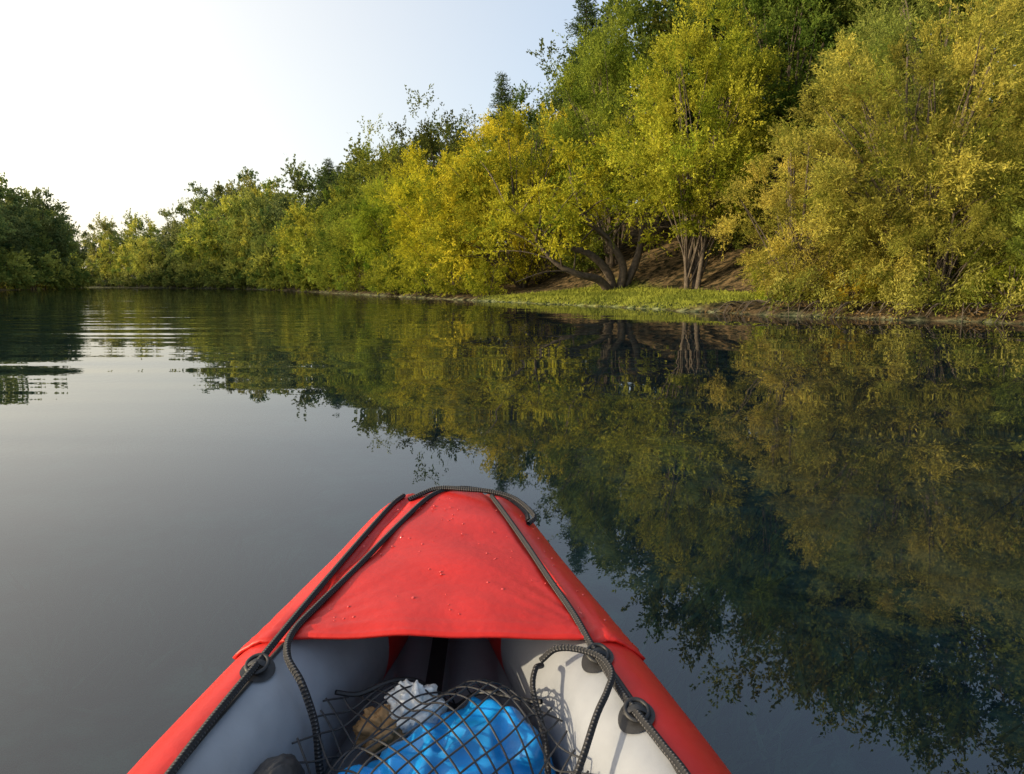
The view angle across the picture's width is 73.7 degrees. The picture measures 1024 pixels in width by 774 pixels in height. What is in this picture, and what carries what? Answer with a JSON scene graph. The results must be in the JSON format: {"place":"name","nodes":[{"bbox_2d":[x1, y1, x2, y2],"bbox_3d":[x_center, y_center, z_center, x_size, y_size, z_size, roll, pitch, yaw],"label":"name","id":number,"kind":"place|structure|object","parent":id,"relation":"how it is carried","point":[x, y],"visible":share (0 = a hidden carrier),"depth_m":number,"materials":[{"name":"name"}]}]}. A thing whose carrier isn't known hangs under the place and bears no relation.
{"place":"outdoors","nodes":[
{"label":"outdoors","id":0,"kind":"place"},
{"bbox_2d":[0,0,1015,258],"label":"sky","id":1,"kind":"structure","parent":0,"point":[113,107],"materials":[{"name":"white"}]},
{"bbox_2d":[0,104,1023,773],"bbox_3d":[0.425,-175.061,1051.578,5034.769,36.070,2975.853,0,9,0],"label":"ground","id":2,"kind":"structure","parent":0,"point":[944,616],"depth_m":6.18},
{"bbox_2d":[0,132,403,291],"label":"distant trees","id":3,"kind":"object","parent":2,"relation":"on","point":[263,239],"visible":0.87,"depth_m":127.52,"materials":[{"name":"green plant"}]},
{"bbox_2d":[313,158,335,221],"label":"pine tree","id":4,"kind":"object","parent":2,"relation":"on","point":[327,173],"visible":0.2,"depth_m":104.00,"materials":[{"name":"green plant"}]},
{"bbox_2d":[306,246,350,291],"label":"riverside bush","id":5,"kind":"object","parent":2,"relation":"on","point":[324,279],"visible":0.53,"depth_m":74.13,"materials":[{"name":"green plant"}]},
{"bbox_2d":[329,165,341,217],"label":"pine tree","id":6,"kind":"object","parent":2,"relation":"on","point":[338,168],"visible":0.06,"depth_m":100.17,"materials":[{"name":"green plant"}]},
{"bbox_2d":[312,179,373,262],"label":"broadleaf tree","id":7,"kind":"object","parent":2,"relation":"on","point":[328,234],"visible":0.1,"depth_m":74.79,"materials":[{"name":"green plant"}]},
{"bbox_2d":[324,215,368,289],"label":"broadleaf tree","id":8,"kind":"object","parent":2,"relation":"on","point":[342,254],"visible":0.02,"depth_m":69.48,"materials":[{"name":"green plant"}]},
{"bbox_2d":[332,266,362,290],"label":"riverside bush","id":9,"kind":"object","parent":2,"relation":"on","point":[341,277],"visible":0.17,"depth_m":70.40,"materials":[{"name":"green plant"}]},
{"bbox_2d":[309,175,391,290],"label":"broadleaf tree","id":10,"kind":"object","parent":2,"relation":"on","point":[339,240],"visible":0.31,"depth_m":64.16,"materials":[{"name":"green plant"}]},
{"bbox_2d":[323,241,386,291],"bbox_3d":[-14.242,-11.392,65.577,8.139,5.742,6.133,-1,9,-6],"label":"riverside bush","id":11,"kind":"object","parent":2,"relation":"on","point":[350,277],"visible":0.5,"depth_m":64.67,"materials":[{"name":"green plant"}]},
{"bbox_2d":[333,144,376,213],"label":"broadleaf tree","id":12,"kind":"object","parent":2,"relation":"on","point":[347,190],"visible":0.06,"depth_m":87.18,"materials":[{"name":"green plant"}]},
{"bbox_2d":[343,112,417,227],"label":"broadleaf tree","id":13,"kind":"object","parent":2,"relation":"on","point":[384,159],"visible":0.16,"depth_m":71.92,"materials":[{"name":"green plant"}]},
{"bbox_2d":[363,261,398,292],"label":"riverside bush","id":14,"kind":"object","parent":2,"relation":"on","point":[370,272],"visible":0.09,"depth_m":60.44,"materials":[{"name":"green plant"}]},
{"bbox_2d":[341,169,440,280],"bbox_3d":[-9.313,-13.818,61.059,10.088,11.072,11.350,7,11,40],"label":"linden tree","id":15,"kind":"object","parent":2,"relation":"on","point":[363,219],"visible":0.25,"depth_m":59.37,"materials":[{"name":"green plant"}]},
{"bbox_2d":[359,243,427,294],"bbox_3d":[-9.118,-9.342,55.266,6.463,4.559,4.870,-19,21,-65],"label":"riverside bush","id":16,"kind":"object","parent":2,"relation":"on","point":[381,286],"visible":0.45,"depth_m":53.94,"materials":[{"name":"green plant"}]},
{"bbox_2d":[355,152,438,281],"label":"broadleaf tree","id":17,"kind":"object","parent":2,"relation":"on","point":[386,231],"visible":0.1,"depth_m":58.08,"materials":[{"name":"green plant"}]},
{"bbox_2d":[367,243,428,292],"bbox_3d":[-8.972,-9.573,55.978,6.801,4.798,5.125,-16,18,-61],"label":"riverside bush","id":18,"kind":"object","parent":2,"relation":"on","point":[385,260],"visible":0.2,"depth_m":54.84,"materials":[{"name":"green plant"}]},
{"bbox_2d":[384,244,455,295],"bbox_3d":[-6.307,-8.365,49.848,5.876,4.145,4.427,-19,21,-65],"label":"riverside bush","id":19,"kind":"object","parent":2,"relation":"on","point":[414,266],"visible":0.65,"depth_m":48.93,"materials":[{"name":"green plant"}]},
{"bbox_2d":[384,121,459,217],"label":"broadleaf tree","id":20,"kind":"object","parent":2,"relation":"on","point":[399,159],"visible":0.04,"depth_m":66.85,"materials":[{"name":"green plant"}]},
{"bbox_2d":[385,84,485,206],"bbox_3d":[-6.880,-19.349,65.368,11.274,17.755,14.134,-2,9,-16],"label":"broadleaf tree","id":21,"kind":"object","parent":2,"relation":"on","point":[425,143],"visible":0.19,"depth_m":63.27,"materials":[{"name":"green plant"}]},
{"bbox_2d":[363,139,513,289],"bbox_3d":[-5.477,-12.441,51.267,10.845,11.336,12.201,-4,9,-24],"label":"linden tree","id":22,"kind":"object","parent":2,"relation":"on","point":[400,222],"visible":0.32,"depth_m":49.56,"materials":[{"name":"green plant"}]},
{"bbox_2d":[396,104,485,236],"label":"broadleaf tree","id":23,"kind":"object","parent":2,"relation":"on","point":[466,118],"visible":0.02,"depth_m":76.86,"materials":[{"name":"green plant"}]},
{"bbox_2d":[419,247,478,296],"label":"riverside bush","id":24,"kind":"object","parent":2,"relation":"on","point":[437,282],"visible":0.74,"depth_m":44.81,"materials":[{"name":"green plant"}]},
{"bbox_2d":[460,256,508,295],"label":"riverside bush","id":25,"kind":"object","parent":2,"relation":"on","point":[482,278],"visible":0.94,"depth_m":41.77,"materials":[{"name":"green plant"}]},
{"bbox_2d":[479,71,524,252],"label":"pine tree","id":26,"kind":"object","parent":2,"relation":"on","point":[501,99],"visible":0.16,"depth_m":62.47,"materials":[{"name":"green plant"}]},
{"bbox_2d":[415,100,600,288],"bbox_3d":[0.200,-12.197,44.575,13.052,12.391,11.601,-2,9,-11],"label":"linden tree","id":27,"kind":"object","parent":2,"relation":"on","point":[467,191],"visible":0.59,"depth_m":42.54,"materials":[{"name":"green plant"}]},
{"bbox_2d":[0,376,1023,773],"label":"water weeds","id":28,"kind":"object","parent":2,"relation":"on","point":[848,466],"visible":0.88,"depth_m":5.27,"materials":[{"name":"green plant"}]},
{"bbox_2d":[479,86,546,197],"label":"broadleaf tree","id":29,"kind":"object","parent":2,"relation":"on","point":[513,122],"visible":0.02,"depth_m":62.26,"materials":[{"name":"green plant"}]},
{"bbox_2d":[477,79,551,237],"bbox_3d":[1.361,-18.864,59.134,10.129,14.811,10.098,-2,9,-13],"label":"broadleaf tree","id":30,"kind":"object","parent":2,"relation":"on","point":[521,97],"visible":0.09,"depth_m":57.18,"materials":[{"name":"green plant"}]},
{"bbox_2d":[504,17,629,222],"bbox_3d":[5.182,-19.631,52.544,10.478,17.278,13.135,1,9,8],"label":"broadleaf tree","id":31,"kind":"object","parent":2,"relation":"on","point":[556,105],"visible":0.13,"depth_m":50.08,"materials":[{"name":"green plant"}]},
{"bbox_2d":[453,113,711,290],"bbox_3d":[3.362,-9.447,35.969,11.604,9.754,8.475,-4,9,-24],"label":"arching tree","id":32,"kind":"object","parent":2,"relation":"on","point":[557,220],"visible":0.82,"depth_m":35.36,"materials":[{"name":"green plant"}]},
{"bbox_2d":[553,0,612,232],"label":"pine tree","id":33,"kind":"object","parent":2,"relation":"on","point":[585,15],"visible":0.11,"depth_m":52.95,"materials":[{"name":"green plant"}]},
{"bbox_2d":[558,226,609,272],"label":"riverside bush","id":34,"kind":"object","parent":2,"relation":"on","point":[587,263],"visible":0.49,"depth_m":41.60,"materials":[{"name":"green plant"}]},
{"bbox_2d":[592,2,630,135],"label":"pine tree","id":35,"kind":"object","parent":2,"relation":"on","point":[607,20],"depth_m":55.90,"materials":[{"name":"green plant"}]},
{"bbox_2d":[533,0,691,267],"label":"alder tree","id":36,"kind":"object","parent":2,"relation":"on","point":[612,55],"visible":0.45,"depth_m":38.84,"materials":[{"name":"green plant"}]},
{"bbox_2d":[478,280,852,309],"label":"grass","id":37,"kind":"structure","parent":2,"relation":"on","point":[588,296],"depth_m":31.73,"materials":[{"name":"green plant"}]},
{"bbox_2d":[578,0,755,227],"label":"broadleaf tree","id":38,"kind":"object","parent":2,"relation":"on","point":[641,30],"visible":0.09,"depth_m":41.11,"materials":[{"name":"green plant"}]},
{"bbox_2d":[594,0,801,289],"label":"alder tree","id":39,"kind":"object","parent":2,"relation":"on","point":[717,162],"visible":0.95,"depth_m":30.30,"materials":[{"name":"green plant"}]},
{"bbox_2d":[678,212,752,256],"bbox_3d":[10.772,-7.978,35.784,4.113,2.901,3.099,-3,9,-16],"label":"riverside bush","id":40,"kind":"object","parent":2,"relation":"on","point":[736,237],"visible":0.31,"depth_m":35.49,"materials":[{"name":"green plant"}]},
{"bbox_2d":[618,0,822,209],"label":"broadleaf tree","id":41,"kind":"object","parent":2,"relation":"on","point":[668,8],"visible":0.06,"depth_m":38.04,"materials":[{"name":"green plant"}]},
{"bbox_2d":[680,178,770,238],"bbox_3d":[12.008,-10.168,38.475,4.870,4.559,6.463,-4,10,-26],"label":"riverside bush","id":42,"kind":"object","parent":2,"relation":"on","point":[748,206],"visible":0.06,"depth_m":37.16,"materials":[{"name":"green plant"}]},
{"bbox_2d":[612,0,875,109],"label":"broadleaf tree","id":43,"kind":"object","parent":2,"relation":"on","point":[667,28],"visible":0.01,"depth_m":43.63,"materials":[{"name":"green plant"}]},
{"bbox_2d":[747,258,801,304],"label":"riverside bush","id":44,"kind":"object","parent":2,"relation":"on","point":[761,295],"visible":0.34,"depth_m":23.61,"materials":[{"name":"green plant"}]},
{"bbox_2d":[680,0,900,236],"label":"alder tree","id":45,"kind":"object","parent":2,"relation":"on","point":[781,11],"visible":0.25,"depth_m":32.09,"materials":[{"name":"green plant"}]},
{"bbox_2d":[698,126,906,301],"bbox_3d":[10.043,-5.612,23.389,6.750,6.181,6.337,8,11,41],"label":"willow tree","id":46,"kind":"object","parent":2,"relation":"on","point":[797,253],"visible":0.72,"depth_m":22.31,"materials":[{"name":"green plant"}]},
{"bbox_2d":[772,194,861,254],"bbox_3d":[13.498,-7.239,29.784,3.985,3.730,5.288,-2,9,-14],"label":"riverside bush","id":47,"kind":"object","parent":2,"relation":"on","point":[817,228],"visible":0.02,"depth_m":29.73,"materials":[{"name":"green plant"}]},
{"bbox_2d":[768,144,915,236],"bbox_3d":[15.101,-8.882,31.114,5.313,4.974,7.051,-7,11,-38],"label":"riverside bush","id":48,"kind":"object","parent":2,"relation":"on","point":[813,190],"depth_m":31.32,"materials":[{"name":"green plant"}]},
{"bbox_2d":[825,261,887,307],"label":"riverside bush","id":49,"kind":"object","parent":2,"relation":"on","point":[858,287],"visible":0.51,"depth_m":21.23,"materials":[{"name":"green plant"}]},
{"bbox_2d":[733,0,980,160],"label":"broadleaf tree","id":50,"kind":"object","parent":2,"relation":"on","point":[787,6],"visible":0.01,"depth_m":33.95,"materials":[{"name":"green plant"}]},
{"bbox_2d":[698,303,1022,321],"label":"leaf litter","id":51,"kind":"object","parent":2,"relation":"on","point":[961,309],"visible":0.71,"depth_m":19.29,"materials":[{"name":"brown plant"}]},
{"bbox_2d":[736,0,997,162],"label":"broadleaf tree","id":52,"kind":"object","parent":2,"relation":"on","point":[832,27],"visible":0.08,"depth_m":31.80,"materials":[{"name":"green plant"}]},
{"bbox_2d":[714,299,1023,322],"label":"exposed roots","id":53,"kind":"object","parent":2,"relation":"on","point":[847,303],"visible":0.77,"depth_m":20.28,"materials":[{"name":"brown plant"}]},
{"bbox_2d":[752,0,1023,296],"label":"willow tree","id":54,"kind":"object","parent":2,"relation":"on","point":[858,82],"visible":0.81,"depth_m":20.01,"materials":[{"name":"green plant"}]},
{"bbox_2d":[764,258,1023,322],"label":"overhanging foliage","id":55,"kind":"object","parent":54,"relation":"attached to","point":[1015,299],"visible":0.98,"depth_m":19.28,"materials":[{"name":"green plant"}]},
{"bbox_2d":[794,0,1023,219],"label":"willow tree","id":56,"kind":"object","parent":2,"relation":"on","point":[895,28],"visible":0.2,"depth_m":24.91,"materials":[{"name":"green plant"}]},
{"bbox_2d":[849,191,1023,311],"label":"willow tree","id":57,"kind":"object","parent":2,"relation":"on","point":[935,278],"visible":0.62,"depth_m":19.40,"materials":[{"name":"green plant"}]},
{"bbox_2d":[871,0,1023,258],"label":"willow tree","id":58,"kind":"object","parent":2,"relation":"on","point":[1019,36],"visible":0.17,"depth_m":22.16,"materials":[{"name":"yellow plant"}]},
{"bbox_2d":[876,0,1023,127],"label":"broadleaf tree","id":59,"kind":"object","parent":2,"relation":"on","point":[961,10],"visible":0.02,"depth_m":31.28,"materials":[{"name":"green plant"}]},
{"bbox_2d":[951,254,1023,308],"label":"riverside bush","id":60,"kind":"object","parent":2,"relation":"on","point":[993,274],"visible":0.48,"depth_m":19.03,"materials":[{"name":"green plant"}]},
{"bbox_2d":[968,181,1023,303],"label":"willow tree","id":61,"kind":"object","parent":2,"relation":"on","point":[1017,244],"visible":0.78,"depth_m":18.61,"materials":[{"name":"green plant"}]},
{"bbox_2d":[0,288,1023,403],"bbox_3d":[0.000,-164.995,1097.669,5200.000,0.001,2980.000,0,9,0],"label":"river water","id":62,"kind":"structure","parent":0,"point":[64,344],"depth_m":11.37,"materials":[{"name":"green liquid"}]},
{"bbox_2d":[127,486,730,773],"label":"kayak","id":63,"kind":"object","parent":62,"relation":"on","point":[460,597],"visible":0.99,"depth_m":1.21,"materials":[{"name":"red plastic"}]},
{"bbox_2d":[253,753,304,773],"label":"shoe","id":64,"kind":"object","parent":63,"relation":"on","point":[283,763],"visible":1,"depth_m":0.97,"materials":[{"name":"black rubber"}]},
{"bbox_2d":[352,704,405,757],"bbox_3d":[-0.228,0.590,1.171,0.098,0.094,0.078,0,9,0],"label":"snack packet","id":65,"kind":"object","parent":63,"relation":"in","point":[379,716],"visible":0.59,"depth_m":1.15,"materials":[{"name":"brown plastic"}]},
{"bbox_2d":[384,679,447,737],"bbox_3d":[-0.171,0.567,1.196,0.120,0.113,0.091,0,9,0],"label":"plastic bag","id":66,"kind":"object","parent":63,"relation":"in","point":[415,689],"visible":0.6,"depth_m":1.17,"materials":[{"name":"white plastic"}]},
{"bbox_2d":[338,696,555,773],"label":"dry bag","id":67,"kind":"object","parent":63,"relation":"in","point":[476,722],"visible":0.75,"depth_m":1.07,"materials":[{"name":"blue plastic"}]}
]}

